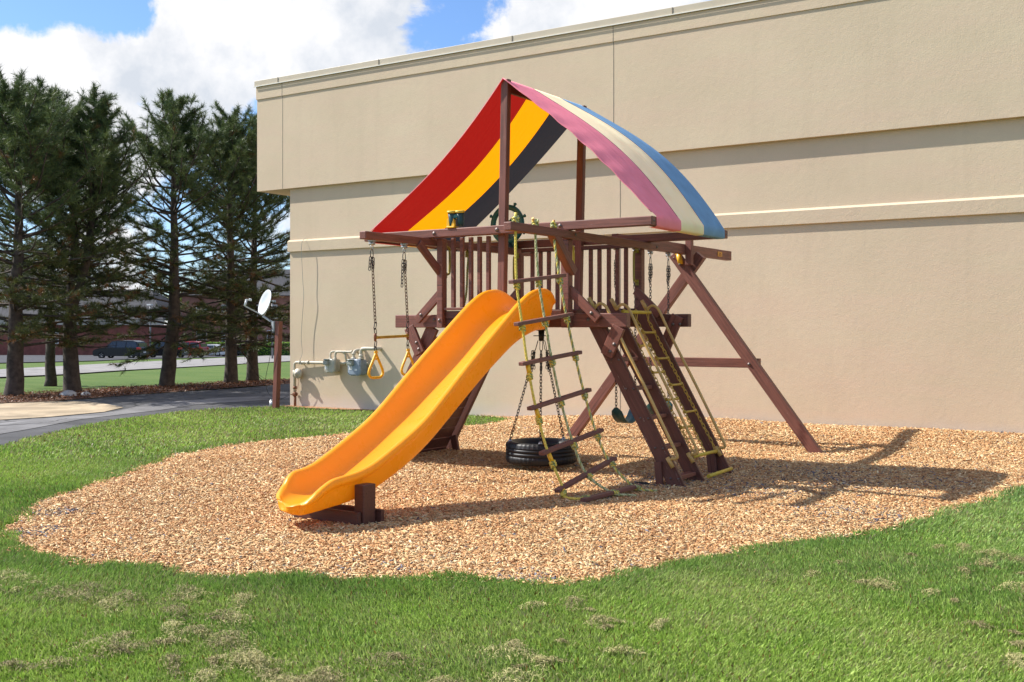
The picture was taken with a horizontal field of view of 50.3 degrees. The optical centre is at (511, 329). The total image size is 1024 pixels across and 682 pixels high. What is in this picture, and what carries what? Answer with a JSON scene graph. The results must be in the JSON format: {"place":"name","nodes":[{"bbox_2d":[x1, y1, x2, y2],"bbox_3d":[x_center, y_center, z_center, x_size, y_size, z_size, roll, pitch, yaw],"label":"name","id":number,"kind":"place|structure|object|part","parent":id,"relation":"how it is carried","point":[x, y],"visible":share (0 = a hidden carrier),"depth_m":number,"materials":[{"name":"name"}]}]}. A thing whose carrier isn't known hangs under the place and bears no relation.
{"place":"outdoors","nodes":[
{"label":"outdoors","id":0,"kind":"place"},
{"bbox_2d":[0,356,289,376],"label":"road","id":1,"kind":"structure","parent":0,"point":[87,368],"depth_m":59.54,"materials":[{"name":"grey asphalt"}]},
{"bbox_2d":[0,0,709,324],"label":"sky","id":2,"kind":"structure","parent":0,"point":[209,49],"materials":[{"name":"blue"}]},
{"bbox_2d":[0,356,1023,681],"bbox_3d":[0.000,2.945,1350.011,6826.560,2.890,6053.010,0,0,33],"label":"ground","id":3,"kind":"structure","parent":0,"point":[126,378],"depth_m":36.96,"materials":[{"name":"green plant"}]},
{"bbox_2d":[0,74,141,385],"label":"pine tree","id":4,"kind":"object","parent":3,"relation":"on","point":[50,375],"visible":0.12,"depth_m":28.87,"materials":[{"name":"green plant"}]},
{"bbox_2d":[0,265,182,354],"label":"brick building","id":5,"kind":"structure","parent":3,"relation":"on","point":[35,350],"depth_m":150.17,"materials":[{"name":"red brick"}]},
{"bbox_2d":[0,355,246,362],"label":"parking lot","id":6,"kind":"structure","parent":3,"relation":"on","point":[30,358],"depth_m":110.02,"materials":[{"name":"grey asphalt"}]},
{"bbox_2d":[93,340,148,357],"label":"parked car","id":7,"kind":"object","parent":6,"relation":"on","point":[111,350],"visible":0.74,"depth_m":103.50,"materials":[{"name":"paint"}]},
{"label":"side window","id":8,"kind":"part","parent":7,"relation":"part of","materials":[{"name":"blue glass"}]},
{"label":"side window","id":9,"kind":"part","parent":7,"relation":"part of","materials":[{"name":"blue glass"}]},
{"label":"side window","id":10,"kind":"part","parent":7,"relation":"part of","materials":[{"name":"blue glass"}]},
{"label":"rear window","id":11,"kind":"part","parent":7,"relation":"part of","materials":[{"name":"grey glass"}]},
{"bbox_2d":[149,342,187,356],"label":"parked car","id":12,"kind":"object","parent":6,"relation":"on","point":[159,353],"visible":0.31,"depth_m":109.47,"materials":[{"name":"paint"}]},
{"bbox_2d":[186,341,208,356],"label":"parked car","id":13,"kind":"object","parent":6,"relation":"on","point":[204,346],"visible":0.14,"depth_m":116.50,"materials":[{"name":"paint"}]},
{"bbox_2d":[201,344,224,355],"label":"parked car","id":14,"kind":"object","parent":6,"relation":"on","point":[211,346],"visible":0.27,"depth_m":127.49,"materials":[{"name":"paint"}]},
{"bbox_2d":[208,345,243,355],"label":"parked car","id":15,"kind":"object","parent":6,"relation":"on","point":[238,352],"visible":0.14,"depth_m":137.84,"materials":[{"name":"paint"}]},
{"bbox_2d":[0,384,289,444],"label":"drive","id":16,"kind":"structure","parent":3,"relation":"on","point":[127,401],"depth_m":22.31,"materials":[{"name":"asphalt"}]},
{"bbox_2d":[0,401,122,419],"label":"concrete apron","id":17,"kind":"object","parent":16,"relation":"on","point":[31,409],"visible":1,"depth_m":20.47,"materials":[{"name":"beige concrete"}]},
{"bbox_2d":[0,395,289,433],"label":"drive patch","id":18,"kind":"object","parent":16,"relation":"on","point":[6,426],"visible":0.88,"depth_m":19.53,"materials":[{"name":"grey asphalt"}]},
{"bbox_2d":[0,378,289,402],"bbox_3d":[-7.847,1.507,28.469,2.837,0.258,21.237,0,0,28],"label":"needle litter","id":19,"kind":"object","parent":3,"relation":"on","point":[56,393],"visible":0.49,"depth_m":26.05,"materials":[{"name":"brown plant"}]},
{"bbox_2d":[0,63,127,396],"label":"pine tree","id":20,"kind":"object","parent":19,"relation":"on","point":[32,137],"visible":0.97,"depth_m":23.89,"materials":[{"name":"green plant"}]},
{"bbox_2d":[59,390,76,395],"bbox_3d":[-9.825,1.474,24.125,0.499,0.291,0.404,0,0,33],"label":"stone","id":21,"kind":"object","parent":19,"relation":"on","point":[68,392],"visible":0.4,"depth_m":24.00,"materials":[{"name":"grey stone"}]},
{"bbox_2d":[0,80,167,392],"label":"pine tree","id":22,"kind":"object","parent":19,"relation":"on","point":[88,134],"visible":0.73,"depth_m":25.39,"materials":[{"name":"green plant"}]},
{"bbox_2d":[81,87,273,386],"bbox_3d":[-8.727,-2.334,28.021,4.881,7.958,4.850,0,0,33],"label":"pine tree","id":23,"kind":"object","parent":19,"relation":"on","point":[174,154],"visible":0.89,"depth_m":27.92,"materials":[{"name":"green plant"}]},
{"bbox_2d":[139,98,289,383],"bbox_3d":[-7.680,-2.377,29.739,4.307,7.979,4.528,0,0,13],"label":"pine tree","id":24,"kind":"object","parent":19,"relation":"on","point":[241,148],"visible":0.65,"depth_m":29.56,"materials":[{"name":"green plant"}]},
{"bbox_2d":[179,110,289,381],"bbox_3d":[-7.420,-2.340,31.137,4.671,7.943,4.202,0,0,33],"label":"pine tree","id":25,"kind":"object","parent":19,"relation":"on","point":[251,351],"visible":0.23,"depth_m":30.93,"materials":[{"name":"green plant"}]},
{"bbox_2d":[152,341,289,355],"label":"hedge","id":26,"kind":"object","parent":3,"relation":"on","point":[264,351],"visible":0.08,"depth_m":141.59,"materials":[{"name":"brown plant"}]},
{"bbox_2d":[182,269,289,343],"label":"brick building","id":27,"kind":"structure","parent":3,"relation":"on","point":[281,280],"depth_m":158.37,"materials":[{"name":"red brick"}]},
{"bbox_2d":[271,300,275,358],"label":"light pole","id":28,"kind":"object","parent":3,"relation":"on","point":[272,343],"visible":0.1,"depth_m":99.92,"materials":[{"name":"grey metal"}]},
{"bbox_2d":[272,321,282,408],"bbox_3d":[-4.380,0.705,20.361,0.100,1.731,0.100,2,0,33],"label":"dish post","id":29,"kind":"object","parent":3,"relation":"on","point":[277,364],"visible":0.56,"depth_m":20.32,"materials":[{"name":"brown wood"}]},
{"bbox_2d":[244,290,288,398],"bbox_3d":[-4.576,0.269,20.354,0.690,2.052,0.504,0,0,24],"label":"satellite dish","id":30,"kind":"object","parent":29,"relation":"attached to","point":[264,303],"visible":1,"depth_m":20.48,"materials":[{"name":"white metal"}]},
{"bbox_2d":[284,405,373,410],"bbox_3d":[-3.277,1.468,20.324,2.800,0.001,0.330,0,0,33],"label":"mulch strip","id":31,"kind":"object","parent":3,"relation":"on","point":[326,407],"visible":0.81,"depth_m":20.59,"materials":[{"name":"brown wood"}]},
{"bbox_2d":[0,404,1023,681],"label":"grass","id":32,"kind":"structure","parent":3,"relation":"on","point":[806,624],"depth_m":5.75,"materials":[{"name":"green plant"}]},
{"bbox_2d":[0,541,1023,681],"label":"dry grass","id":33,"kind":"structure","parent":32,"relation":"on","point":[171,655],"depth_m":5.07,"materials":[{"name":"plant"}]},
{"bbox_2d":[0,414,1023,587],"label":"mulch bed","id":34,"kind":"object","parent":3,"relation":"on","point":[555,495],"visible":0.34,"depth_m":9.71,"materials":[{"name":"brown wood"}]},
{"bbox_2d":[276,78,823,524],"bbox_3d":[0.433,-0.457,11.667,4.154,4.190,8.625,0,0,33],"label":"playset","id":35,"kind":"object","parent":34,"relation":"on","point":[482,169],"visible":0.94,"depth_m":11.09,"materials":[{"name":"brown wood"}]},
{"bbox_2d":[367,240,413,378],"bbox_3d":[-1.210,-0.199,11.032,0.070,1.375,0.750,0,0,33],"label":"trapeze","id":36,"kind":"object","parent":35,"relation":"hanging from","point":[404,267],"visible":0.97,"depth_m":10.90,"materials":[{"name":"yellow plastic"}]},
{"bbox_2d":[465,250,468,302],"bbox_3d":[-0.949,0.297,12.447,1.160,2.381,0.066,0,0,33],"label":"baluster","id":37,"kind":"object","parent":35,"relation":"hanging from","point":[467,256],"visible":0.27,"depth_m":12.14,"materials":[{"name":"brown wood"}]},
{"bbox_2d":[506,329,576,465],"bbox_3d":[0.316,0.699,11.734,0.770,1.457,0.770,0,0,33],"label":"tire swing","id":38,"kind":"object","parent":35,"relation":"hanging from","point":[523,451],"visible":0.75,"depth_m":11.50,"materials":[{"name":"rubber"}]},
{"bbox_2d":[508,212,657,501],"bbox_3d":[0.603,0.206,9.759,1.104,2.527,0.938,0,0,33],"label":"rope ladder","id":39,"kind":"object","parent":35,"relation":"attached to","point":[560,399],"visible":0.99,"depth_m":9.83,"materials":[{"name":"fabric"}]},
{"bbox_2d":[612,248,636,422],"bbox_3d":[1.310,0.059,12.554,0.150,2.031,0.540,0,0,33],"label":"belt swing","id":40,"kind":"object","parent":35,"relation":"hanging from","point":[618,415],"visible":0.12,"depth_m":12.43,"materials":[{"name":"green plastic"}]},
{"bbox_2d":[647,250,672,413],"bbox_3d":[1.797,0.059,13.296,0.150,2.031,0.564,0,0,33],"label":"belt swing","id":41,"kind":"object","parent":35,"relation":"hanging from","point":[668,269],"visible":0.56,"depth_m":13.46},
{"bbox_2d":[621,309,717,458],"bbox_3d":[1.613,0.524,11.095,0.805,1.471,0.635,0,0,33],"label":"chain ladder","id":42,"kind":"object","parent":35,"relation":"hanging from","point":[653,331],"visible":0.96,"depth_m":11.09,"materials":[{"name":"yellow plastic"}]},
{"bbox_2d":[632,482,650,485],"bbox_3d":[1.202,1.472,10.243,0.235,0.094,0.105,0,0,-5],"label":"weed cloth","id":43,"kind":"object","parent":34,"relation":"on","point":[644,483],"visible":0.36,"depth_m":10.22,"materials":[{"name":"fabric"}]},
{"bbox_2d":[707,467,732,477],"bbox_3d":[2.060,1.413,10.801,0.036,0.041,0.636,0,0,32],"label":"ground bar","id":44,"kind":"object","parent":34,"relation":"on","point":[719,472],"visible":1,"depth_m":10.75,"materials":[{"name":"yellow plastic"}]},
{"bbox_2d":[254,0,1023,432],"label":"building","id":45,"kind":"structure","parent":3,"relation":"on","point":[852,170],"depth_m":15.98,"materials":[{"name":"paint"}]},
{"bbox_2d":[299,239,303,360],"bbox_3d":[-4.012,-0.586,20.905,0.138,2.375,0.064,0,0,-5],"label":"wall wire","id":46,"kind":"object","parent":45,"relation":"attached to","point":[303,295],"depth_m":20.89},
{"bbox_2d":[290,360,368,405],"bbox_3d":[-3.409,1.070,20.581,1.906,0.960,0.294,0,0,33],"label":"gas piping","id":47,"kind":"object","parent":45,"relation":"attached to","point":[297,373],"visible":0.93,"depth_m":20.93,"materials":[{"name":"beige metal"}]},
{"bbox_2d":[323,350,357,372],"bbox_3d":[-3.154,0.593,20.363,0.715,0.435,0.331,0,0,14],"label":"gas meter","id":48,"kind":"object","parent":45,"relation":"attached to","point":[330,364],"visible":0.98,"depth_m":20.31,"materials":[{"name":"beige paint"}]},
{"bbox_2d":[347,347,381,375],"bbox_3d":[-2.660,0.578,20.052,0.707,0.535,0.397,0,0,11],"label":"gas meter","id":49,"kind":"object","parent":45,"relation":"attached to","point":[357,367],"visible":0.94,"depth_m":19.94,"materials":[{"name":"grey paint"}]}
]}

